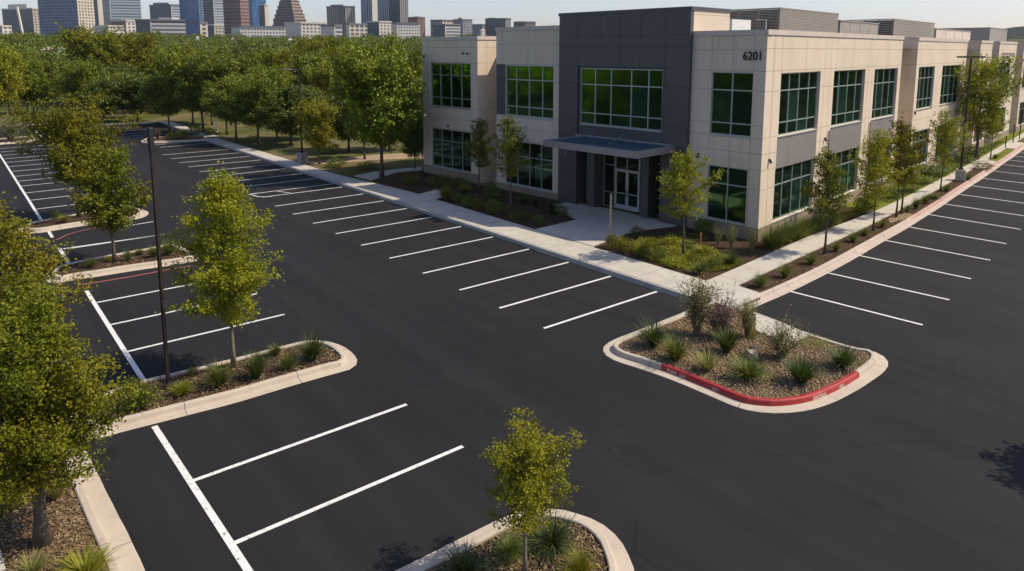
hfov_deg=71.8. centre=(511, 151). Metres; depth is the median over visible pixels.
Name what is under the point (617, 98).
window
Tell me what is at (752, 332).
shrub
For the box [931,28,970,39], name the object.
roof unit
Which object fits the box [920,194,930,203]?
grass tuft
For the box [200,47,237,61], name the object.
canopy tree
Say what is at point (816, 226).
grass tuft
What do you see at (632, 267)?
front pavement
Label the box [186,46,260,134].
park tree
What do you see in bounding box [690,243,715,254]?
grass tuft
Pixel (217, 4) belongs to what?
window face
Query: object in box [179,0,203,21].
office tower
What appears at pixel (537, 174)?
window
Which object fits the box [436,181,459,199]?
grass tuft
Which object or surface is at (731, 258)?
grass tuft
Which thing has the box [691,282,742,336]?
twiggy shrub
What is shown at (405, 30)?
window face
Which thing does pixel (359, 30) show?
window face
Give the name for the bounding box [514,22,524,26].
window face
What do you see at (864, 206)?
shrub
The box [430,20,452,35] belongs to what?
apartment block
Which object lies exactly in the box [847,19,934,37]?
roof screen
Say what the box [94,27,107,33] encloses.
window face
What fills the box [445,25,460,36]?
window face
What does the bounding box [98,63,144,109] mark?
canopy tree
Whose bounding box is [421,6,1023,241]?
office building
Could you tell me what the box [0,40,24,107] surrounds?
park tree
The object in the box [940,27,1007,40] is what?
roof unit
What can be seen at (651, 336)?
grass tuft
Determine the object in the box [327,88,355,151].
park tree
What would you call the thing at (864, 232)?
grass tuft
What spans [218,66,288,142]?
park tree
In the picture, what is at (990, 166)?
shrub
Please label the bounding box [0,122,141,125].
kerb
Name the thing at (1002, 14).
sky
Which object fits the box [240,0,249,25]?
window face
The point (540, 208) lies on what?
planting bed
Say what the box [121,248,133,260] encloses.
grass tuft
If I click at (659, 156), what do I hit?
window
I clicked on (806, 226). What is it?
grass tuft
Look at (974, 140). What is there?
window
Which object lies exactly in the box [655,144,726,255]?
young tree
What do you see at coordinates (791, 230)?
grass tuft
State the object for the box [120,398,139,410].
grass tuft
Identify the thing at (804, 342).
ground cover
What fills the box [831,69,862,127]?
window
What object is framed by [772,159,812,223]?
window
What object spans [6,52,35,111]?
park tree
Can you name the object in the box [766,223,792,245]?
grass tuft
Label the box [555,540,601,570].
grass tuft
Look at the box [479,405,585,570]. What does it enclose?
island tree
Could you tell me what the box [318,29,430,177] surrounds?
park tree
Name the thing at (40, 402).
shade tree
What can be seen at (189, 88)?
park tree
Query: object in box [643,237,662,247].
shrub
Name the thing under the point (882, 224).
grass tuft
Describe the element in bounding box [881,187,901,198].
shrub
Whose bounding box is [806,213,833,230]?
grass tuft
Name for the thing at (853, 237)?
grass tuft
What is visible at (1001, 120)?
window
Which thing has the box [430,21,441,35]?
window face
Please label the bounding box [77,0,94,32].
window face
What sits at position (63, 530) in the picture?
straw litter
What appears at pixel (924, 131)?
window
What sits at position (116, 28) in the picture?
window face
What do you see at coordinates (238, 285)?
island tree
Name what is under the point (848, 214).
ground cover
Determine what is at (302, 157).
light pole
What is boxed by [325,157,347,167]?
shrub
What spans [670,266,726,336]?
twiggy shrub
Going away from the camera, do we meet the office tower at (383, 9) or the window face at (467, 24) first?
the window face at (467, 24)
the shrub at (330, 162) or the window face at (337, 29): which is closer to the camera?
the shrub at (330, 162)
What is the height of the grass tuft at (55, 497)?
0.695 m
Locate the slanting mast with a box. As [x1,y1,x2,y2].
[16,7,23,33]
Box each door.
[615,169,626,209]
[626,171,638,211]
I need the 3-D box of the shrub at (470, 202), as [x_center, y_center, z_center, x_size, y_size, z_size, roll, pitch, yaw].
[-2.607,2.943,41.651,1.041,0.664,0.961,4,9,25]
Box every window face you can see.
[2,27,11,33]
[32,9,39,33]
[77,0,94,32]
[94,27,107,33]
[97,0,103,24]
[108,27,123,35]
[109,0,141,19]
[111,21,126,34]
[126,21,135,32]
[150,21,185,35]
[171,5,179,18]
[198,0,203,21]
[200,23,207,36]
[213,0,224,35]
[214,26,223,35]
[223,0,240,36]
[231,27,239,36]
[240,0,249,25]
[240,27,285,37]
[252,0,265,25]
[264,5,268,25]
[285,23,300,36]
[301,23,325,37]
[321,26,333,36]
[326,7,345,36]
[334,26,341,36]
[345,7,354,22]
[346,25,348,37]
[349,25,367,38]
[372,0,377,20]
[379,22,391,35]
[391,24,396,34]
[397,24,419,38]
[400,0,407,21]
[408,18,417,21]
[418,18,424,36]
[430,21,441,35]
[442,21,452,23]
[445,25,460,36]
[453,20,462,34]
[463,20,471,35]
[472,25,482,35]
[506,19,510,26]
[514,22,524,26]
[525,22,535,25]
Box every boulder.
[745,349,757,359]
[749,345,758,351]
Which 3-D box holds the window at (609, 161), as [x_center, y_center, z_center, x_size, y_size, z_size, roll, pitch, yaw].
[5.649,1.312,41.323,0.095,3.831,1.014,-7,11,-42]
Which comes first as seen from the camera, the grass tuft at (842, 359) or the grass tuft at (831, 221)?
the grass tuft at (842, 359)
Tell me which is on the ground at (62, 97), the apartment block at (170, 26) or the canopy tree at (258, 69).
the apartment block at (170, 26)
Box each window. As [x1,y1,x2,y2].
[430,63,470,109]
[432,128,470,173]
[505,65,553,119]
[505,141,552,192]
[579,68,662,132]
[586,152,587,201]
[602,155,614,207]
[615,156,639,172]
[638,158,640,212]
[656,155,660,216]
[706,165,747,226]
[709,71,753,138]
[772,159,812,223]
[778,71,817,137]
[826,147,856,197]
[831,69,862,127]
[867,139,889,185]
[871,68,895,120]
[911,129,927,166]
[916,66,932,110]
[935,122,954,158]
[940,65,959,105]
[973,115,982,144]
[993,107,1004,136]
[998,62,1008,85]
[1018,102,1023,126]
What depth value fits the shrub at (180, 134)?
75.12 m
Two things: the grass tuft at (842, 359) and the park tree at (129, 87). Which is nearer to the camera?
the grass tuft at (842, 359)
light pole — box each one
[146,127,178,391]
[281,69,307,162]
[955,56,985,181]
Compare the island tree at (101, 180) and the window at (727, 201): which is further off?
the window at (727, 201)
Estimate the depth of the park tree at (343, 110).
58.73 m
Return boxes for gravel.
[619,305,868,397]
[888,212,912,222]
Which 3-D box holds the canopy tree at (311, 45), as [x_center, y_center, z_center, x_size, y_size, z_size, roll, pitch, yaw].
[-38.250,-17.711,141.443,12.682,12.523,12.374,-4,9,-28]
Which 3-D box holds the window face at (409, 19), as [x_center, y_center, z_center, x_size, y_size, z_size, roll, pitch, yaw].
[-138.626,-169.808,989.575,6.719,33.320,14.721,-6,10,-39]
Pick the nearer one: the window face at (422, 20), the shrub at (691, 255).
the shrub at (691, 255)
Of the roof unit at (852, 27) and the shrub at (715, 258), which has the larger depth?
the roof unit at (852, 27)
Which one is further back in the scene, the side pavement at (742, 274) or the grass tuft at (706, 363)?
the side pavement at (742, 274)
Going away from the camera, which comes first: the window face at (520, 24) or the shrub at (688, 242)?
the shrub at (688, 242)
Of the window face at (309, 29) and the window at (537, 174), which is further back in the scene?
the window face at (309, 29)
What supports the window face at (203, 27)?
in the apartment block at (201, 28)
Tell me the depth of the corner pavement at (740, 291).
26.80 m
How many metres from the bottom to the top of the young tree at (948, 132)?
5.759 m
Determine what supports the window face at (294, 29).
in the apartment block at (310, 29)
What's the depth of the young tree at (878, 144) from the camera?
35.51 m
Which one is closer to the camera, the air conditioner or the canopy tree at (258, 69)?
the air conditioner
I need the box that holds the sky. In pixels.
[0,0,1023,35]
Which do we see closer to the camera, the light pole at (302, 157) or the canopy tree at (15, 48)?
the light pole at (302, 157)
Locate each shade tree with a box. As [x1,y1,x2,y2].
[0,191,98,321]
[0,267,163,550]
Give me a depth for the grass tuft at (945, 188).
46.22 m
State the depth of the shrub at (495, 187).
43.90 m
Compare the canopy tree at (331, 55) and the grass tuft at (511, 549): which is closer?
the grass tuft at (511, 549)
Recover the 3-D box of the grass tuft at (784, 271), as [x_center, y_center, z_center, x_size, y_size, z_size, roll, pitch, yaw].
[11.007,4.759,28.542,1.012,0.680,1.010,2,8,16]
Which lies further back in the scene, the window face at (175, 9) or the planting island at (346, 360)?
the window face at (175, 9)
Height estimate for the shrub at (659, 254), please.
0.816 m
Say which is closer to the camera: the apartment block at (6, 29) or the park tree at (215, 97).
the park tree at (215, 97)
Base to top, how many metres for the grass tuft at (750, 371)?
0.844 m
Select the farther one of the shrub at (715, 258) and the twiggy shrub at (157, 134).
the twiggy shrub at (157, 134)
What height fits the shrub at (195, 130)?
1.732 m
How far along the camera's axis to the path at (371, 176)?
52.72 m
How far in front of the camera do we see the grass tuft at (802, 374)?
19.48 m
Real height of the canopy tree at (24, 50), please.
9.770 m
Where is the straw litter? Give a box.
[0,453,107,570]
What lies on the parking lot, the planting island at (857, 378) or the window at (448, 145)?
the planting island at (857, 378)
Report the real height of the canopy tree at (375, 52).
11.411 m
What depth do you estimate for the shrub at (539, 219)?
37.47 m
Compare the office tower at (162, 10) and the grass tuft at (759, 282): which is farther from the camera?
the office tower at (162, 10)
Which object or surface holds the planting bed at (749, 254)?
on the parking lot
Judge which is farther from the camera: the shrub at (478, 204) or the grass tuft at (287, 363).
the shrub at (478, 204)
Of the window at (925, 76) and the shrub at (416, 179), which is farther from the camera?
the window at (925, 76)
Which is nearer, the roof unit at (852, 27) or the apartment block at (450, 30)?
the roof unit at (852, 27)
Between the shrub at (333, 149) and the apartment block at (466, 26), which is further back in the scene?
the apartment block at (466, 26)
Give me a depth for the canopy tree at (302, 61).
118.34 m
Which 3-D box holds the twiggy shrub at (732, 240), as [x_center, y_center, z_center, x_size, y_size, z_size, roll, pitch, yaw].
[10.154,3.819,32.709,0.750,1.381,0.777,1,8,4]
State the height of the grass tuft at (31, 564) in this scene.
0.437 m
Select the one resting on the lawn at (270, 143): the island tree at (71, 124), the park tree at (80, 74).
the park tree at (80, 74)
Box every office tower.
[1,4,39,34]
[37,0,94,35]
[93,0,103,24]
[102,0,141,24]
[149,3,179,18]
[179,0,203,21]
[203,0,224,35]
[223,0,249,36]
[249,0,265,25]
[258,4,268,25]
[326,5,354,36]
[361,0,377,22]
[377,0,388,20]
[389,0,407,21]
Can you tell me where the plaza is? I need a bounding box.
[536,202,675,246]
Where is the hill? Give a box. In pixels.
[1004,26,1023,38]
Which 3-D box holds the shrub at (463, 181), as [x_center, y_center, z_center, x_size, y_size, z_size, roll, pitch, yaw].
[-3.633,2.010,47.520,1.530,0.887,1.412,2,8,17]
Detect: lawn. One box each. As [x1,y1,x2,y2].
[0,104,1023,289]
[844,129,1023,210]
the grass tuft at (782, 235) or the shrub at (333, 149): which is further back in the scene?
the shrub at (333, 149)
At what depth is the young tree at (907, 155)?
38.15 m
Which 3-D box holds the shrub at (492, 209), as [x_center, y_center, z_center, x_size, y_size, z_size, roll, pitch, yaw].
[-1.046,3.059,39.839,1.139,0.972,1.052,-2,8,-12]
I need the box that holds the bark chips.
[64,169,978,570]
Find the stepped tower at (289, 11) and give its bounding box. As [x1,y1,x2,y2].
[272,0,305,25]
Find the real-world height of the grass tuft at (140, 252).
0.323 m
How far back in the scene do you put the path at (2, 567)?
12.59 m
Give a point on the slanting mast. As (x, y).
(19, 19)
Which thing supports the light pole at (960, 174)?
on the planting bed at (800, 267)
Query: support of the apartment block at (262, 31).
on the ground at (62, 97)
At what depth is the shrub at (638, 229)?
34.97 m
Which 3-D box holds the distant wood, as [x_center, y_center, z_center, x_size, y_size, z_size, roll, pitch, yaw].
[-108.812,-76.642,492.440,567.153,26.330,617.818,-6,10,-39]
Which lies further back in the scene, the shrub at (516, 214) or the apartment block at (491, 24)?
the apartment block at (491, 24)
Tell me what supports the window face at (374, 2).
in the office tower at (369, 10)
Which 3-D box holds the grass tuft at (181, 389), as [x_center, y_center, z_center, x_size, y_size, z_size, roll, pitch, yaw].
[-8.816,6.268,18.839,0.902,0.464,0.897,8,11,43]
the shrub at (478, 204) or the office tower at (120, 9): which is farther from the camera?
the office tower at (120, 9)
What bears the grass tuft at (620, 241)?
on the planting bed at (749, 254)
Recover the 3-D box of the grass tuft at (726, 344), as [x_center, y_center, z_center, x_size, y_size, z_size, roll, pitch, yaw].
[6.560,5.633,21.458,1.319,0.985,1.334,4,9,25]
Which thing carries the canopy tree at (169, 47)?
on the ground at (62, 97)
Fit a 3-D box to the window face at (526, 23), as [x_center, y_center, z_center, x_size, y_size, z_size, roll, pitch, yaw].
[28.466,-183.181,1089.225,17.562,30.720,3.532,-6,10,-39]
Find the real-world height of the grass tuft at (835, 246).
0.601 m
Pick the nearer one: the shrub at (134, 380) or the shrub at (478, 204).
the shrub at (134, 380)
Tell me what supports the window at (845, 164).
in the office building
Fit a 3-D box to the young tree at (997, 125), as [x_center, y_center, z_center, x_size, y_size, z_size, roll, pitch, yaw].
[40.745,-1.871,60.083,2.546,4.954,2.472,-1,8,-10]
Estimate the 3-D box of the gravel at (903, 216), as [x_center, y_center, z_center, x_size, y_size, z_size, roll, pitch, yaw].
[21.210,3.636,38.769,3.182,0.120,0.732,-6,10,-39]
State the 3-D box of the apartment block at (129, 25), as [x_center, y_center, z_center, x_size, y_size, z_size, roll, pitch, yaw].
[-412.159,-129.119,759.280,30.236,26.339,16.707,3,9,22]
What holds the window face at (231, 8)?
in the office tower at (235, 12)
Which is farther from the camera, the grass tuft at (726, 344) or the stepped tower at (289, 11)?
the stepped tower at (289, 11)
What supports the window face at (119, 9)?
in the office tower at (120, 9)
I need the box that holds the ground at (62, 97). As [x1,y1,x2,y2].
[0,39,1023,113]
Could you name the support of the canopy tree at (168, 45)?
on the ground at (62, 97)
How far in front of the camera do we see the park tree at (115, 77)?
95.54 m
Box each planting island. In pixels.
[0,136,35,144]
[19,208,148,232]
[45,245,196,282]
[71,340,356,438]
[141,135,207,142]
[396,509,633,570]
[603,302,887,412]
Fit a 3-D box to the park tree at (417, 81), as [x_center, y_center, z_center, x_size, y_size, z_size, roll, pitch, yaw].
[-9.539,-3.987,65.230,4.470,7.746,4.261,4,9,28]
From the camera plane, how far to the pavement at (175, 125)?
85.84 m
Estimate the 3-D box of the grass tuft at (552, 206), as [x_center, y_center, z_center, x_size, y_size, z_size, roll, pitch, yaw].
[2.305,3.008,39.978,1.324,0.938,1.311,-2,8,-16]
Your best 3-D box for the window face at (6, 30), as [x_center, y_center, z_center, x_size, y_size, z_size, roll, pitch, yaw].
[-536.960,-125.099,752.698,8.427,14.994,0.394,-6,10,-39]
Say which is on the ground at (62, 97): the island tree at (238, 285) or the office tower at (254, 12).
the office tower at (254, 12)
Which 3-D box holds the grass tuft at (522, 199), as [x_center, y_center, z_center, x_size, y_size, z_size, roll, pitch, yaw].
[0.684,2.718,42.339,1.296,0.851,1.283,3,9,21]
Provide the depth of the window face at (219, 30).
771.92 m
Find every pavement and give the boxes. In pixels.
[141,121,217,137]
[208,138,759,307]
[679,279,758,306]
[711,133,1023,284]
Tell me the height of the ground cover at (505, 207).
0.206 m
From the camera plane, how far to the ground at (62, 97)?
115.68 m
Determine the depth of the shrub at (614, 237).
32.78 m
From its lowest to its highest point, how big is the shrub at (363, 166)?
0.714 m
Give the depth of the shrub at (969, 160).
57.77 m
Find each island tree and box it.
[2,90,148,216]
[59,141,157,262]
[155,160,284,367]
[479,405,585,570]
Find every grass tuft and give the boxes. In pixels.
[4,546,57,570]
[45,471,74,500]
[49,540,126,570]
[58,214,70,222]
[79,255,100,267]
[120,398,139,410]
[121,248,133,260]
[122,380,166,411]
[134,247,143,254]
[145,243,156,257]
[160,238,176,254]
[167,376,197,395]
[193,357,242,388]
[237,347,276,378]
[265,341,287,355]
[274,347,303,369]
[287,329,334,361]
[428,531,497,570]
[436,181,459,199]
[458,183,472,192]
[484,527,533,569]
[515,508,594,569]
[516,193,529,203]
[530,194,541,206]
[545,199,557,212]
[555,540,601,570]
[614,235,630,245]
[629,313,673,346]
[653,330,694,360]
[689,347,725,371]
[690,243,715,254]
[691,257,710,273]
[710,320,748,352]
[719,351,781,384]
[722,250,742,263]
[748,270,773,287]
[757,224,785,248]
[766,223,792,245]
[771,217,804,242]
[773,350,829,383]
[774,264,793,277]
[784,217,811,239]
[791,216,819,234]
[799,214,825,233]
[802,251,820,263]
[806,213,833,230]
[815,339,872,368]
[817,212,841,227]
[829,240,845,251]
[830,209,845,222]
[845,230,861,241]
[858,227,870,235]
[875,219,888,227]
[904,202,911,212]
[910,198,921,208]
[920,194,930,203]
[925,192,940,198]
[942,184,953,190]
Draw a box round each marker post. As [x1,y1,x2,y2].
[609,191,612,240]
[1019,108,1022,138]
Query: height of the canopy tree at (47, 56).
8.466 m
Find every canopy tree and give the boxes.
[0,39,22,55]
[7,42,38,59]
[35,52,59,64]
[52,21,145,78]
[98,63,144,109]
[105,27,164,76]
[142,45,216,78]
[152,41,186,62]
[160,41,191,54]
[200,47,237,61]
[224,40,263,59]
[227,43,257,59]
[231,45,297,80]
[240,62,291,83]
[260,49,301,63]
[285,41,312,52]
[286,49,338,89]
[290,32,346,84]
[301,62,349,103]
[306,46,344,70]
[316,33,350,48]
[356,38,414,67]
[409,48,421,79]
[410,43,421,57]
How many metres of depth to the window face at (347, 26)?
790.13 m
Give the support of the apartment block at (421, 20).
on the ground at (62, 97)
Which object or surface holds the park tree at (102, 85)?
on the lawn at (270, 143)
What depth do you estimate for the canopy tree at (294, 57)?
141.67 m
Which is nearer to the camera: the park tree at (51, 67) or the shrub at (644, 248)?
the shrub at (644, 248)
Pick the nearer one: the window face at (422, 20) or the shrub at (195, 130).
the shrub at (195, 130)
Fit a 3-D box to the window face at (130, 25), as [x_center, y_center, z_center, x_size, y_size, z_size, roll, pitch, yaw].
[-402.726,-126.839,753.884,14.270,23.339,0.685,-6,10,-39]
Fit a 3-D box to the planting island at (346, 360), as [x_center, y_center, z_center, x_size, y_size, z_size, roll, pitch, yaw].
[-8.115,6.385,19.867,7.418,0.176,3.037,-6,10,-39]
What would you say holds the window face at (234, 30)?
in the apartment block at (262, 31)
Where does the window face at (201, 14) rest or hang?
in the office tower at (191, 10)
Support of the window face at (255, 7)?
in the office tower at (254, 12)
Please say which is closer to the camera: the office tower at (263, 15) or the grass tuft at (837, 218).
the grass tuft at (837, 218)
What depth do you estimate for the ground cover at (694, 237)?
34.60 m
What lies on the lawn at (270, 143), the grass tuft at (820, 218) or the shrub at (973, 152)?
the shrub at (973, 152)
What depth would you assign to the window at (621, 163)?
40.23 m
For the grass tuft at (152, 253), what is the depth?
31.44 m
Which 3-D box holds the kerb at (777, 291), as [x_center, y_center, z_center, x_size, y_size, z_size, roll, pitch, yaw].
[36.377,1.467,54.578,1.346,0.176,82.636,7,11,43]
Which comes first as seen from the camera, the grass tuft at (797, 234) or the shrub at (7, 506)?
the shrub at (7, 506)
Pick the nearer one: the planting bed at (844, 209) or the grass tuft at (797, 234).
the grass tuft at (797, 234)
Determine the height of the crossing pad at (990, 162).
0.140 m
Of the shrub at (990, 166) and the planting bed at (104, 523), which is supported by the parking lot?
the planting bed at (104, 523)
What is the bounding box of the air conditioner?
[729,19,750,29]
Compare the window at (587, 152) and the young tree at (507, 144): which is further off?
the window at (587, 152)
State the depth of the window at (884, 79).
45.95 m
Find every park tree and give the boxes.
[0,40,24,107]
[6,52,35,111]
[18,50,48,114]
[18,61,35,112]
[21,58,57,113]
[23,53,73,109]
[54,52,107,111]
[76,78,125,122]
[103,70,130,117]
[103,72,153,121]
[135,69,183,131]
[155,40,240,131]
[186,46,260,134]
[199,73,261,139]
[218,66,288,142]
[253,63,294,138]
[255,83,323,146]
[289,96,340,163]
[296,84,330,138]
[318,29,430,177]
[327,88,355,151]
[334,97,367,158]
[398,99,423,168]
[404,68,422,105]
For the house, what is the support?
on the ground at (62, 97)
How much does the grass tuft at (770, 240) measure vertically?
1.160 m
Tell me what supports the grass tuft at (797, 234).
on the planting bed at (749, 254)
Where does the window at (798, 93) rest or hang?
in the office building
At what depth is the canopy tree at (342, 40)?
188.50 m
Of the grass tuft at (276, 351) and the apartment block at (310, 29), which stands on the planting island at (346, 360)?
the grass tuft at (276, 351)
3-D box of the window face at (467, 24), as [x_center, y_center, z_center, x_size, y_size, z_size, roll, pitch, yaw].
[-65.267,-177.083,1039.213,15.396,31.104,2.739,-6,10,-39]
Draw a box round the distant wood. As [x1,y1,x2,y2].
[0,29,490,62]
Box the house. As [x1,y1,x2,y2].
[480,29,484,35]
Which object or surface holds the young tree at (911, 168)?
on the planting bed at (800, 267)
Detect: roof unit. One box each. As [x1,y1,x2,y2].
[838,20,879,34]
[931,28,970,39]
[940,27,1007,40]
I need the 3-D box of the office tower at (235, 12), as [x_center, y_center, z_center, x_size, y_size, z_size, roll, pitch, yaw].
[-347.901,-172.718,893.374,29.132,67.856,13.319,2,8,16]
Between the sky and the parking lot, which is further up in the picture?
the sky
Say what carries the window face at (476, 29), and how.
in the apartment block at (476, 28)
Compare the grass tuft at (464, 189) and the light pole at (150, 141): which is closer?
the light pole at (150, 141)
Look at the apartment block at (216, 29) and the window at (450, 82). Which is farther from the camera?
the apartment block at (216, 29)
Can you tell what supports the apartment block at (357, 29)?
on the ground at (62, 97)
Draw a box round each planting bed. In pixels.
[0,434,144,570]
[374,171,575,228]
[594,214,855,279]
[739,169,982,292]
[832,207,872,217]
[989,149,1014,161]
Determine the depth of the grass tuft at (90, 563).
12.41 m
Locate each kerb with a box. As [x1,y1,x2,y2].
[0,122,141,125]
[204,139,705,303]
[738,143,1023,307]
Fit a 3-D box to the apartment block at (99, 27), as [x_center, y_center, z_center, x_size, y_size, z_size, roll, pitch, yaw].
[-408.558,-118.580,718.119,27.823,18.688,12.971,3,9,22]
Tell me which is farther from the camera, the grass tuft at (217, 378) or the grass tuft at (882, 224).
the grass tuft at (882, 224)
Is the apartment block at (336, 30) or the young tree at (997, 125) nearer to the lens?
the young tree at (997, 125)
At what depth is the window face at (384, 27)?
811.54 m
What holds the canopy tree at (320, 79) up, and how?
on the lawn at (270, 143)
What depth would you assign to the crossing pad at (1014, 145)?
68.36 m
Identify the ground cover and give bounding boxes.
[454,194,536,218]
[630,236,722,271]
[656,231,708,242]
[705,251,745,271]
[763,204,871,248]
[798,334,828,349]
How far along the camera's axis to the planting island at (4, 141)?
73.06 m
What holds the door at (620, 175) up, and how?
in the office building
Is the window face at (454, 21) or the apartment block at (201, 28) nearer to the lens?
the apartment block at (201, 28)
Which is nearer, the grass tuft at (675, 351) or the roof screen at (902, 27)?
the grass tuft at (675, 351)
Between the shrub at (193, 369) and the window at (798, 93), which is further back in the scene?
the window at (798, 93)
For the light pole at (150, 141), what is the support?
on the planting island at (346, 360)
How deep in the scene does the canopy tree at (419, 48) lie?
137.31 m
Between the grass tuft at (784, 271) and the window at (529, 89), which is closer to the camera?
the grass tuft at (784, 271)
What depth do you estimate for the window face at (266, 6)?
984.90 m
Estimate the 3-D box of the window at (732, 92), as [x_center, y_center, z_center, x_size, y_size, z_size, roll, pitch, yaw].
[10.661,-2.284,34.377,0.210,3.151,2.232,-7,11,-42]
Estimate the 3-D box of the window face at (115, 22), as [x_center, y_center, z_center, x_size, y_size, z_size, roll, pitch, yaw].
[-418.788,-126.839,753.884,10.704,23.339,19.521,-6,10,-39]
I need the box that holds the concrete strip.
[756,314,806,342]
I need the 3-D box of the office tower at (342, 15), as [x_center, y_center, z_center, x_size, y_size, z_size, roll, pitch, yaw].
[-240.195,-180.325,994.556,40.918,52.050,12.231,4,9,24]
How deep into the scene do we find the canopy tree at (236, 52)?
124.84 m
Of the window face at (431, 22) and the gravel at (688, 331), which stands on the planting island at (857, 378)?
the gravel at (688, 331)
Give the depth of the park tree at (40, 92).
99.90 m
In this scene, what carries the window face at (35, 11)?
in the office tower at (29, 18)
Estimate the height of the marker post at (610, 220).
2.413 m
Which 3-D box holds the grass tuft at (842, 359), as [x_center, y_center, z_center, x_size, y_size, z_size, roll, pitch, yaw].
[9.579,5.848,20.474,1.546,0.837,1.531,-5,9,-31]
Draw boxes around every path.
[0,550,5,570]
[303,153,420,164]
[354,167,420,180]
[419,189,441,199]
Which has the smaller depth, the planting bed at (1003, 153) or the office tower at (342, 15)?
the planting bed at (1003, 153)
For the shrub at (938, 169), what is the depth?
51.95 m
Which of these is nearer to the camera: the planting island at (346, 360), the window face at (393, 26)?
the planting island at (346, 360)
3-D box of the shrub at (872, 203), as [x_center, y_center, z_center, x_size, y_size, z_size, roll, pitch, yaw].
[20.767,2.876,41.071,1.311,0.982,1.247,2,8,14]
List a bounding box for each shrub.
[0,112,28,141]
[0,481,24,516]
[48,210,62,218]
[102,256,111,261]
[120,376,142,387]
[154,126,161,139]
[164,131,177,139]
[176,128,189,137]
[186,365,199,375]
[187,122,201,135]
[202,127,216,134]
[246,133,261,141]
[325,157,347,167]
[326,142,340,153]
[356,161,379,169]
[399,174,421,183]
[425,172,451,186]
[448,175,468,187]
[452,193,463,202]
[460,196,476,206]
[472,198,483,209]
[482,181,500,197]
[484,198,501,213]
[508,212,522,220]
[531,214,545,223]
[553,203,568,216]
[604,231,620,248]
[616,238,640,251]
[629,225,644,235]
[635,243,651,256]
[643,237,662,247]
[651,244,670,261]
[662,234,680,247]
[666,257,681,267]
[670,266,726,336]
[679,240,696,249]
[684,250,702,260]
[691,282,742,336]
[692,216,715,234]
[707,254,723,267]
[712,226,724,245]
[724,220,738,248]
[732,295,762,337]
[742,227,761,249]
[744,329,757,338]
[747,304,817,358]
[853,191,870,213]
[858,194,881,208]
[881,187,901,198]
[912,174,936,183]
[918,162,954,175]
[956,154,978,162]
[958,144,986,156]
[972,160,994,169]
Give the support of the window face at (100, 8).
in the office tower at (98, 12)
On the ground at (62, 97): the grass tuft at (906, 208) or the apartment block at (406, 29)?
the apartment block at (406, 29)
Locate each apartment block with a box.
[0,25,11,35]
[93,25,123,35]
[110,19,135,34]
[135,18,185,35]
[185,22,207,36]
[207,24,223,37]
[231,26,285,37]
[284,22,326,37]
[320,25,341,36]
[345,23,367,38]
[367,21,391,36]
[391,22,419,38]
[408,16,424,36]
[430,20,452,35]
[432,24,460,36]
[453,18,471,35]
[472,24,484,35]
[485,18,510,35]
[513,21,535,26]
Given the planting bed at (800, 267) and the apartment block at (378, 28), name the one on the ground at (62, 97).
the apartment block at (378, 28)
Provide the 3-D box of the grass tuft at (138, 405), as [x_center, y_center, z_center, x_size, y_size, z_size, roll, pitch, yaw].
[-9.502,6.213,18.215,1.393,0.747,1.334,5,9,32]
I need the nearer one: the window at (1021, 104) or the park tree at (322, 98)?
the park tree at (322, 98)
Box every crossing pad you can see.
[973,160,995,169]
[1006,142,1022,148]
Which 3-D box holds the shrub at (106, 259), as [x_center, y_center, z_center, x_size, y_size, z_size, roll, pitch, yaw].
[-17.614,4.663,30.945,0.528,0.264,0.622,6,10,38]
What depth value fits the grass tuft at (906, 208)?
39.96 m
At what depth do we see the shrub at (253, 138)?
71.08 m
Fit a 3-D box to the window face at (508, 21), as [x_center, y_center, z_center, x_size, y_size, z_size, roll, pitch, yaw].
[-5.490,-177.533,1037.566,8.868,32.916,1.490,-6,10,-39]
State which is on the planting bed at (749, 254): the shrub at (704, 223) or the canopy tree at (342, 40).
the shrub at (704, 223)
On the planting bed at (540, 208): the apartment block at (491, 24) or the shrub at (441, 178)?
the shrub at (441, 178)
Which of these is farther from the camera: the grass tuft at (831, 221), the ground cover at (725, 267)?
the grass tuft at (831, 221)
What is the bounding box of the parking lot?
[0,123,1023,570]
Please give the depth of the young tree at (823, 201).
31.41 m
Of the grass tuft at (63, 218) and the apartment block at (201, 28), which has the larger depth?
the apartment block at (201, 28)
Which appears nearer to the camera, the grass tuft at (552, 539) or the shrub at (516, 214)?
the grass tuft at (552, 539)
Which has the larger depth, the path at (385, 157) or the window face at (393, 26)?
the window face at (393, 26)
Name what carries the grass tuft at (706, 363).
on the planting island at (857, 378)
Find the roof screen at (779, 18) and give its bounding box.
[730,7,838,32]
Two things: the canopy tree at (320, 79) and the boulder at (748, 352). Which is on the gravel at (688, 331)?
the boulder at (748, 352)
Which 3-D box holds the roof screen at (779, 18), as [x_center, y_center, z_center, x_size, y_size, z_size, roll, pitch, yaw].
[18.055,-8.450,49.387,5.595,2.511,9.855,8,11,44]
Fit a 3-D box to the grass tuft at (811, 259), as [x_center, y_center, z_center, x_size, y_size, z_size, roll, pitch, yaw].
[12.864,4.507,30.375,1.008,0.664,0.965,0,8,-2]
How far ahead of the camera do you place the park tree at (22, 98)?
99.92 m
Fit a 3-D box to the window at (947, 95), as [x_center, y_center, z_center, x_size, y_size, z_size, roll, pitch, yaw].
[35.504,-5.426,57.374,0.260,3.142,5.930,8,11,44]
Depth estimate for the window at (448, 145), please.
51.10 m
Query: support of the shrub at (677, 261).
on the planting bed at (749, 254)
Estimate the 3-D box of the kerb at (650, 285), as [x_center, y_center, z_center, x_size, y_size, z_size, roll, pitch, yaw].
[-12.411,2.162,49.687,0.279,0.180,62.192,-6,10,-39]
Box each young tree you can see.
[463,118,494,193]
[484,109,532,213]
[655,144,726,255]
[798,143,853,254]
[847,122,907,230]
[874,112,930,217]
[889,126,924,213]
[921,103,974,191]
[952,53,1023,159]
[980,106,1010,158]

